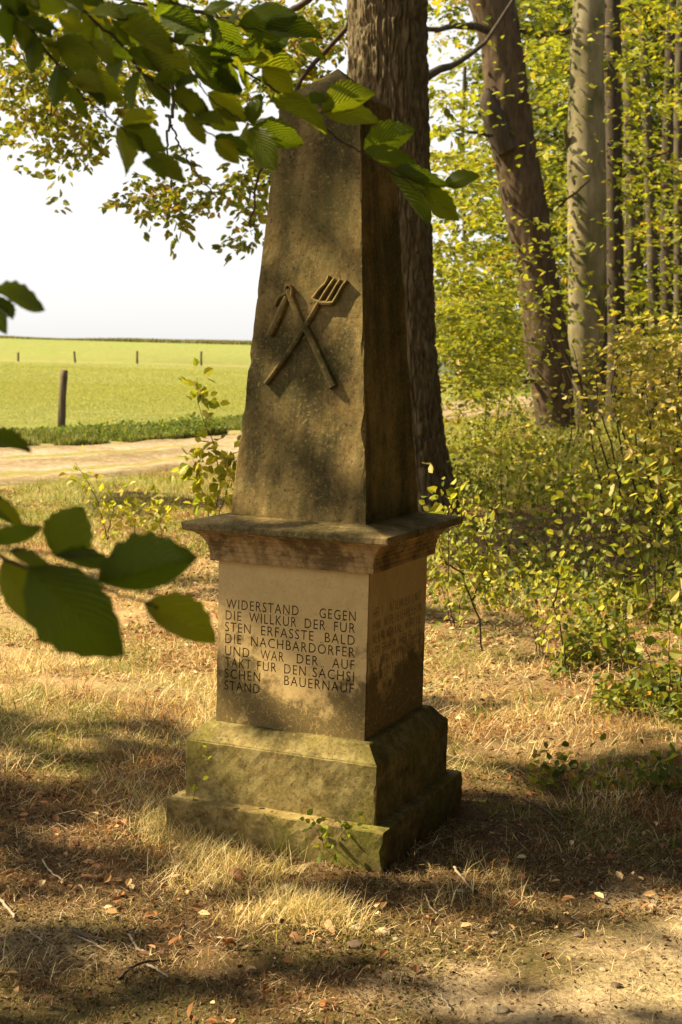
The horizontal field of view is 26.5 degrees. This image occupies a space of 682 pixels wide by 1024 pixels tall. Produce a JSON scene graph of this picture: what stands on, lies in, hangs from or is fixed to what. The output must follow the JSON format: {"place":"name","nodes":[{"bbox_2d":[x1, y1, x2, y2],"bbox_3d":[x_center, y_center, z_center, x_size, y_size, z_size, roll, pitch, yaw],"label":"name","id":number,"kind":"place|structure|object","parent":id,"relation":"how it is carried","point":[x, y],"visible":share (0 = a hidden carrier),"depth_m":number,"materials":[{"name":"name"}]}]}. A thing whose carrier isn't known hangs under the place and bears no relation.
{"place":"outdoors","nodes":[
{"label":"outdoors","id":0,"kind":"place"},
{"bbox_2d":[0,338,530,429],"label":"field","id":1,"kind":"structure","parent":0,"point":[151,356],"depth_m":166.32,"materials":[{"name":"green plant"}]},
{"bbox_2d":[0,413,242,446],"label":"verge","id":2,"kind":"structure","parent":1,"relation":"on","point":[35,437],"depth_m":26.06,"materials":[{"name":"green plant"}]},
{"bbox_2d":[0,335,251,344],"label":"crop strip","id":3,"kind":"object","parent":1,"relation":"on","point":[213,341],"visible":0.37,"depth_m":294.72,"materials":[{"name":"green plant"}]},
{"bbox_2d":[0,395,645,485],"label":"path","id":4,"kind":"structure","parent":0,"point":[43,463],"depth_m":21.65,"materials":[{"name":"beige soil"}]},
{"bbox_2d":[0,0,673,348],"label":"sky","id":5,"kind":"structure","parent":0,"point":[93,274],"materials":[{"name":"white"}]},
{"bbox_2d":[0,339,681,1023],"bbox_3d":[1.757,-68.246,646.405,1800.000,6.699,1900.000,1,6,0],"label":"ground","id":6,"kind":"structure","parent":0,"point":[654,979],"depth_m":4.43,"materials":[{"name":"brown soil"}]},
{"bbox_2d":[0,897,15,918],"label":"stick","id":7,"kind":"object","parent":6,"relation":"on","point":[4,904],"visible":1,"depth_m":4.11,"materials":[{"name":"beige wood"}]},
{"bbox_2d":[26,929,42,940],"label":"stick","id":8,"kind":"object","parent":6,"relation":"on","point":[33,934],"visible":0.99,"depth_m":3.93,"materials":[{"name":"grey wood"}]},
{"bbox_2d":[42,859,63,881],"bbox_3d":[-0.883,1.093,4.422,0.016,0.015,0.180,-2,7,-31],"label":"stick","id":9,"kind":"object","parent":6,"relation":"on","point":[48,869],"visible":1,"depth_m":4.41,"materials":[{"name":"wood"}]},
{"bbox_2d":[57,370,67,426],"bbox_3d":[-5.655,-2.212,29.444,0.214,1.359,0.178,1,6,0],"label":"fence post","id":10,"kind":"object","parent":6,"relation":"on","point":[61,420],"visible":0.87,"depth_m":29.38,"materials":[{"name":"brown wood"}]},
{"bbox_2d":[80,755,90,760],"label":"fallen leaf","id":11,"kind":"object","parent":6,"relation":"on","point":[87,757],"visible":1,"depth_m":5.63,"materials":[{"name":"brown plant"}]},
{"bbox_2d":[77,935,105,950],"bbox_3d":[-0.667,1.157,3.893,0.133,0.006,0.011,8,9,44],"label":"stick","id":12,"kind":"object","parent":6,"relation":"on","point":[91,942],"visible":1,"depth_m":3.90,"materials":[{"name":"grey wood"}]},
{"bbox_2d":[70,927,114,941],"bbox_3d":[-0.679,1.151,3.939,0.145,0.016,0.030,5,7,27],"label":"stick","id":13,"kind":"object","parent":6,"relation":"on","point":[81,933],"visible":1,"depth_m":3.93,"materials":[{"name":"brown wood"}]},
{"bbox_2d":[81,874,103,879],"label":"stick","id":14,"kind":"object","parent":6,"relation":"on","point":[90,876],"visible":0.99,"depth_m":4.38,"materials":[{"name":"brown wood"}]},
{"bbox_2d":[58,445,191,541],"bbox_3d":[-1.433,-0.081,9.646,0.894,0.733,0.357,1,6,0],"label":"sapling","id":15,"kind":"object","parent":6,"relation":"on","point":[142,521],"visible":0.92,"depth_m":9.65,"materials":[{"name":"green plant"}]},
{"bbox_2d":[127,933,152,955],"bbox_3d":[-0.545,1.163,3.892,0.021,0.014,0.160,-2,7,-32],"label":"stick","id":16,"kind":"object","parent":6,"relation":"on","point":[133,942],"visible":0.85,"depth_m":3.89,"materials":[{"name":"grey wood"}]},
{"bbox_2d":[118,958,165,980],"bbox_3d":[-0.521,1.174,3.740,0.038,0.016,0.174,6,7,34],"label":"stick","id":17,"kind":"object","parent":6,"relation":"on","point":[122,975],"visible":1,"depth_m":3.75,"materials":[{"name":"brown wood"}]},
{"bbox_2d":[146,963,169,977],"bbox_3d":[-0.469,1.176,3.719,0.009,0.011,0.102,-4,8,-39],"label":"stick","id":18,"kind":"object","parent":6,"relation":"on","point":[158,970],"visible":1,"depth_m":3.72,"materials":[{"name":"grey wood"}]},
{"bbox_2d":[191,743,211,798],"bbox_3d":[-0.485,0.908,4.829,0.059,0.343,0.302,-1,6,-20],"label":"weed","id":19,"kind":"object","parent":6,"relation":"on","point":[194,787],"visible":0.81,"depth_m":4.72,"materials":[{"name":"green plant"}]},
{"bbox_2d":[171,357,240,516],"bbox_3d":[-0.797,-0.435,9.011,0.510,1.040,0.278,1,6,0],"label":"sapling","id":20,"kind":"object","parent":6,"relation":"on","point":[220,471],"visible":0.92,"depth_m":9.00,"materials":[{"name":"green plant"}]},
{"bbox_2d":[221,937,238,946],"bbox_3d":[-0.300,1.167,3.921,0.040,0.029,0.032,3,6,16],"label":"fallen leaf","id":21,"kind":"object","parent":6,"relation":"on","point":[225,941],"visible":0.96,"depth_m":3.92,"materials":[{"name":"brown plant"}]},
{"bbox_2d":[227,867,244,882],"bbox_3d":[-0.328,1.103,4.400,0.076,0.042,0.036,5,7,30],"label":"fallen leaf","id":22,"kind":"object","parent":6,"relation":"on","point":[235,874],"visible":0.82,"depth_m":4.40,"materials":[{"name":"brown plant"}]},
{"bbox_2d":[0,0,513,518],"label":"oak tree","id":23,"kind":"object","parent":6,"relation":"on","point":[386,46],"visible":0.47,"depth_m":15.75,"materials":[{"name":"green plant"}]},
{"bbox_2d":[280,883,295,890],"bbox_3d":[-0.161,1.134,4.373,0.048,0.024,0.037,1,6,0],"label":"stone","id":24,"kind":"object","parent":6,"relation":"on","point":[288,887],"visible":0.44,"depth_m":4.36,"materials":[{"name":"beige stone"}]},
{"bbox_2d":[285,874,295,881],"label":"fallen leaf","id":25,"kind":"object","parent":6,"relation":"on","point":[290,876],"visible":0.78,"depth_m":4.42,"materials":[{"name":"brown plant"}]},
{"bbox_2d":[287,931,301,943],"bbox_3d":[-0.131,1.163,3.959,0.048,0.028,0.024,7,8,40],"label":"fallen leaf","id":26,"kind":"object","parent":6,"relation":"on","point":[296,936],"visible":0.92,"depth_m":3.96,"materials":[{"name":"orange plant"}]},
{"bbox_2d":[166,69,462,873],"bbox_3d":[-0.045,-0.068,4.910,0.779,2.789,0.779,4,7,23],"label":"stone obelisk","id":27,"kind":"object","parent":6,"relation":"on","point":[321,538],"visible":0.92,"depth_m":4.70,"materials":[{"name":"stone"}]},
{"bbox_2d":[319,919,335,935],"bbox_3d":[-0.044,1.156,4.029,0.033,0.040,0.065,-3,7,-33],"label":"fallen leaf","id":28,"kind":"object","parent":6,"relation":"on","point":[329,924],"visible":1,"depth_m":4.03,"materials":[{"name":"beige plant"}]},
{"bbox_2d":[299,809,370,863],"bbox_3d":[-0.068,1.008,4.527,0.217,0.232,0.330,-1,7,-23],"label":"weed","id":29,"kind":"object","parent":6,"relation":"on","point":[345,824],"visible":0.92,"depth_m":4.43,"materials":[{"name":"green plant"}]},
{"bbox_2d":[0,751,681,1023],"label":"ground debris","id":30,"kind":"object","parent":6,"relation":"on","point":[303,940],"visible":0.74,"depth_m":4.20,"materials":[{"name":"brown plant"}]},
{"bbox_2d":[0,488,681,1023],"bbox_3d":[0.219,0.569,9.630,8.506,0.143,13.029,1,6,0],"label":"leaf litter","id":31,"kind":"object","parent":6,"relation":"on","point":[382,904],"visible":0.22,"depth_m":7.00,"materials":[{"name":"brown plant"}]},
{"bbox_2d":[348,892,357,900],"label":"fallen leaf","id":32,"kind":"object","parent":6,"relation":"on","point":[352,895],"visible":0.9,"depth_m":4.28,"materials":[{"name":"brown plant"}]},
{"bbox_2d":[346,939,364,948],"bbox_3d":[0.039,1.179,3.950,0.052,0.017,0.046,1,6,0],"label":"stone","id":33,"kind":"object","parent":6,"relation":"on","point":[354,944],"visible":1,"depth_m":3.94,"materials":[{"name":"beige stone"}]},
{"bbox_2d":[350,924,364,931],"bbox_3d":[0.047,1.169,4.068,0.044,0.024,0.042,1,6,0],"label":"stone","id":34,"kind":"object","parent":6,"relation":"on","point":[361,927],"visible":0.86,"depth_m":4.06,"materials":[{"name":"beige stone"}]},
{"bbox_2d":[375,927,390,935],"bbox_3d":[0.119,1.170,4.043,0.038,0.023,0.039,-3,8,-38],"label":"stone","id":35,"kind":"object","parent":6,"relation":"on","point":[385,930],"visible":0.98,"depth_m":4.03,"materials":[{"name":"beige stone"}]},
{"bbox_2d":[424,893,436,913],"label":"stick","id":36,"kind":"object","parent":6,"relation":"on","point":[429,903],"visible":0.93,"depth_m":4.25,"materials":[{"name":"wood"}]},
{"bbox_2d":[422,462,457,578],"bbox_3d":[0.419,0.041,6.222,0.170,0.516,0.146,1,6,0],"label":"weed","id":37,"kind":"object","parent":6,"relation":"on","point":[451,492],"visible":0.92,"depth_m":6.23,"materials":[{"name":"green plant"}]},
{"bbox_2d":[439,993,451,1010],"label":"stick","id":38,"kind":"object","parent":6,"relation":"on","point":[445,1001],"visible":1,"depth_m":3.58,"materials":[{"name":"beige wood"}]},
{"bbox_2d":[426,538,489,626],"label":"sapling","id":39,"kind":"object","parent":6,"relation":"on","point":[447,602],"visible":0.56,"depth_m":8.71,"materials":[{"name":"green plant"}]},
{"bbox_2d":[453,865,471,889],"bbox_3d":[0.374,1.127,4.470,0.013,0.013,0.183,0,6,-13],"label":"stick","id":40,"kind":"object","parent":6,"relation":"on","point":[458,873],"visible":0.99,"depth_m":4.47,"materials":[{"name":"beige wood"}]},
{"bbox_2d":[448,754,480,762],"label":"stick","id":41,"kind":"object","parent":6,"relation":"on","point":[463,759],"visible":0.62,"depth_m":5.82,"materials":[{"name":"brown wood"}]},
{"bbox_2d":[419,477,539,650],"bbox_3d":[0.664,0.299,7.877,0.853,0.949,0.584,1,6,0],"label":"sapling","id":42,"kind":"object","parent":6,"relation":"on","point":[462,554],"visible":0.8,"depth_m":7.84,"materials":[{"name":"green plant"}]},
{"bbox_2d":[429,0,568,399],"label":"forest tree","id":43,"kind":"object","parent":6,"relation":"on","point":[464,232],"visible":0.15,"depth_m":54.72,"materials":[{"name":"green plant"}]},
{"bbox_2d":[492,1005,509,1013],"bbox_3d":[0.393,1.222,3.561,0.045,0.012,0.041,1,6,0],"label":"stone","id":44,"kind":"object","parent":6,"relation":"on","point":[501,1008],"visible":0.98,"depth_m":3.55,"materials":[{"name":"beige stone"}]},
{"bbox_2d":[446,416,561,555],"bbox_3d":[1.303,-0.192,11.574,0.924,1.159,0.387,1,6,0],"label":"sapling","id":45,"kind":"object","parent":6,"relation":"on","point":[487,434],"visible":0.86,"depth_m":11.54,"materials":[{"name":"green plant"}]},
{"bbox_2d":[427,0,603,432],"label":"leaning tree","id":46,"kind":"object","parent":6,"relation":"on","point":[508,132],"visible":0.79,"depth_m":29.91,"materials":[{"name":"green plant"}]},
{"bbox_2d":[504,661,550,665],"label":"stick","id":47,"kind":"object","parent":6,"relation":"on","point":[520,663],"visible":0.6,"depth_m":7.72,"materials":[{"name":"brown wood"}]},
{"bbox_2d":[497,576,578,656],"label":"sapling","id":48,"kind":"object","parent":6,"relation":"on","point":[528,611],"visible":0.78,"depth_m":8.01,"materials":[{"name":"green plant"}]},
{"bbox_2d":[521,797,565,829],"bbox_3d":[0.727,1.067,5.146,0.030,0.016,0.373,0,6,-16],"label":"stick","id":49,"kind":"object","parent":6,"relation":"on","point":[537,804],"visible":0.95,"depth_m":5.19,"materials":[{"name":"brown wood"}]},
{"bbox_2d":[435,261,655,460],"bbox_3d":[2.468,-2.414,23.675,4.422,3.159,13.296,1,6,0],"label":"undergrowth bush","id":50,"kind":"object","parent":6,"relation":"on","point":[484,403],"visible":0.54,"depth_m":20.80,"materials":[{"name":"green plant"}]},
{"bbox_2d":[427,381,681,640],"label":"ground cover","id":51,"kind":"object","parent":6,"relation":"on","point":[525,585],"visible":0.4,"depth_m":12.00,"materials":[{"name":"green plant"}]},
{"bbox_2d":[435,0,681,412],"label":"woodland","id":52,"kind":"object","parent":6,"relation":"on","point":[540,131],"visible":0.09,"depth_m":60.86,"materials":[{"name":"green plant"}]},
{"bbox_2d":[522,399,601,539],"bbox_3d":[1.965,-0.378,13.017,0.744,1.272,0.432,1,6,0],"label":"sapling","id":53,"kind":"object","parent":6,"relation":"on","point":[561,432],"visible":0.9,"depth_m":13.01,"materials":[{"name":"green plant"}]},
{"bbox_2d":[530,529,607,667],"bbox_3d":[1.110,0.430,7.340,0.351,0.705,0.326,-3,8,-37],"label":"sapling","id":54,"kind":"object","parent":6,"relation":"on","point":[560,569],"visible":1,"depth_m":7.29,"materials":[{"name":"green plant"}]},
{"bbox_2d":[458,310,681,532],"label":"hazel shrub","id":55,"kind":"object","parent":6,"relation":"on","point":[630,409],"visible":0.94,"depth_m":13.83,"materials":[{"name":"green plant"}]},
{"bbox_2d":[572,966,581,970],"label":"stone","id":56,"kind":"object","parent":6,"relation":"on","point":[576,967],"visible":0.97,"depth_m":3.84,"materials":[{"name":"beige stone"}]},
{"bbox_2d":[474,0,681,430],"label":"beech tree","id":57,"kind":"object","parent":6,"relation":"on","point":[584,141],"visible":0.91,"depth_m":31.90,"materials":[{"name":"green plant"}]},
{"bbox_2d":[573,930,585,937],"bbox_3d":[0.671,1.186,4.071,0.037,0.019,0.033,1,6,0],"label":"stone","id":58,"kind":"object","parent":6,"relation":"on","point":[578,933],"visible":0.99,"depth_m":4.06,"materials":[{"name":"beige stone"}]},
{"bbox_2d":[514,16,680,421],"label":"forest tree","id":59,"kind":"object","parent":6,"relation":"on","point":[628,252],"visible":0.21,"depth_m":36.66,"materials":[{"name":"green plant"}]},
{"bbox_2d":[545,460,656,595],"bbox_3d":[1.711,0.127,9.691,0.769,0.974,0.492,1,6,0],"label":"sapling","id":60,"kind":"object","parent":6,"relation":"on","point":[586,527],"visible":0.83,"depth_m":9.63,"materials":[{"name":"green plant"}]},
{"bbox_2d":[526,577,681,792],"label":"seedling patch","id":61,"kind":"object","parent":6,"relation":"on","point":[665,700],"visible":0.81,"depth_m":6.76,"materials":[{"name":"green plant"}]},
{"bbox_2d":[544,0,681,415],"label":"forest tree","id":62,"kind":"object","parent":6,"relation":"on","point":[654,285],"visible":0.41,"depth_m":42.97,"materials":[{"name":"green plant"}]},
{"bbox_2d":[610,982,620,987],"bbox_3d":[0.710,1.222,3.741,0.027,0.017,0.025,1,6,0],"label":"stone","id":63,"kind":"object","parent":6,"relation":"on","point":[617,984],"visible":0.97,"depth_m":3.73,"materials":[{"name":"beige stone"}]},
{"bbox_2d":[554,0,681,409],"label":"forest tree","id":64,"kind":"object","parent":6,"relation":"on","point":[639,233],"visible":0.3,"depth_m":34.70,"materials":[{"name":"green plant"}]},
{"bbox_2d":[556,0,681,424],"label":"forest tree","id":65,"kind":"object","parent":6,"relation":"on","point":[614,103],"visible":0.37,"depth_m":34.56,"materials":[{"name":"green plant"}]},
{"bbox_2d":[559,0,681,420],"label":"forest tree","id":66,"kind":"object","parent":6,"relation":"on","point":[632,265],"visible":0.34,"depth_m":39.92,"materials":[{"name":"green plant"}]},
{"bbox_2d":[571,579,677,676],"bbox_3d":[1.492,0.644,7.519,0.509,0.626,0.419,-2,7,-26],"label":"sapling","id":67,"kind":"object","parent":6,"relation":"on","point":[606,639],"visible":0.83,"depth_m":7.50,"materials":[{"name":"green plant"}]},
{"bbox_2d":[591,578,681,712],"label":"sapling","id":68,"kind":"object","parent":6,"relation":"on","point":[664,624],"visible":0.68,"depth_m":6.70,"materials":[{"name":"green plant"}]},
{"bbox_2d":[593,441,681,618],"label":"sapling","id":69,"kind":"object","parent":6,"relation":"on","point":[649,497],"visible":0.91,"depth_m":9.06,"materials":[{"name":"green plant"}]},
{"bbox_2d":[613,0,681,416],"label":"forest tree","id":70,"kind":"object","parent":6,"relation":"on","point":[677,264],"visible":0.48,"depth_m":41.73,"materials":[{"name":"green plant"}]},
{"bbox_2d":[617,0,681,413],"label":"forest tree","id":71,"kind":"object","parent":6,"relation":"on","point":[666,250],"visible":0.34,"depth_m":45.86,"materials":[{"name":"green plant"}]},
{"bbox_2d":[648,903,659,907],"bbox_3d":[0.927,1.164,4.288,0.038,0.009,0.033,1,6,0],"label":"stone","id":72,"kind":"object","parent":6,"relation":"on","point":[651,904],"visible":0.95,"depth_m":4.28,"materials":[{"name":"beige stone"}]},
{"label":"overhanging beech","id":73,"kind":"object","parent":6,"relation":"on","visible":0},
{"bbox_2d":[0,427,31,524],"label":"beech branch","id":74,"kind":"object","parent":73,"relation":"attached to","point":[11,438],"visible":0.69,"depth_m":1.50,"materials":[{"name":"green plant"}]},
{"bbox_2d":[0,280,44,333],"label":"beech branch","id":75,"kind":"object","parent":73,"relation":"attached to","point":[23,296],"visible":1,"depth_m":1.67,"materials":[{"name":"green plant"}]},
{"bbox_2d":[0,0,195,183],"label":"beech branch","id":76,"kind":"object","parent":73,"relation":"attached to","point":[23,22],"visible":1,"depth_m":2.07,"materials":[{"name":"green plant"}]},
{"bbox_2d":[0,500,216,657],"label":"beech branch","id":77,"kind":"object","parent":73,"relation":"attached to","point":[61,608],"visible":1,"depth_m":1.39,"materials":[{"name":"green plant"}]},
{"bbox_2d":[62,0,253,163],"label":"beech branch","id":78,"kind":"object","parent":73,"relation":"attached to","point":[161,55],"visible":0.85,"depth_m":2.24,"materials":[{"name":"green plant"}]},
{"bbox_2d":[155,0,322,58],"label":"beech branch","id":79,"kind":"object","parent":73,"relation":"attached to","point":[259,24],"visible":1,"depth_m":2.34,"materials":[{"name":"green plant"}]},
{"bbox_2d":[98,0,479,225],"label":"beech branch","id":80,"kind":"object","parent":73,"relation":"attached to","point":[214,68],"visible":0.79,"depth_m":2.45,"materials":[{"name":"green plant"}]},
{"bbox_2d":[0,412,681,574],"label":"green grass","id":81,"kind":"structure","parent":0,"point":[96,484],"depth_m":16.45,"materials":[{"name":"green plant"}]}
]}

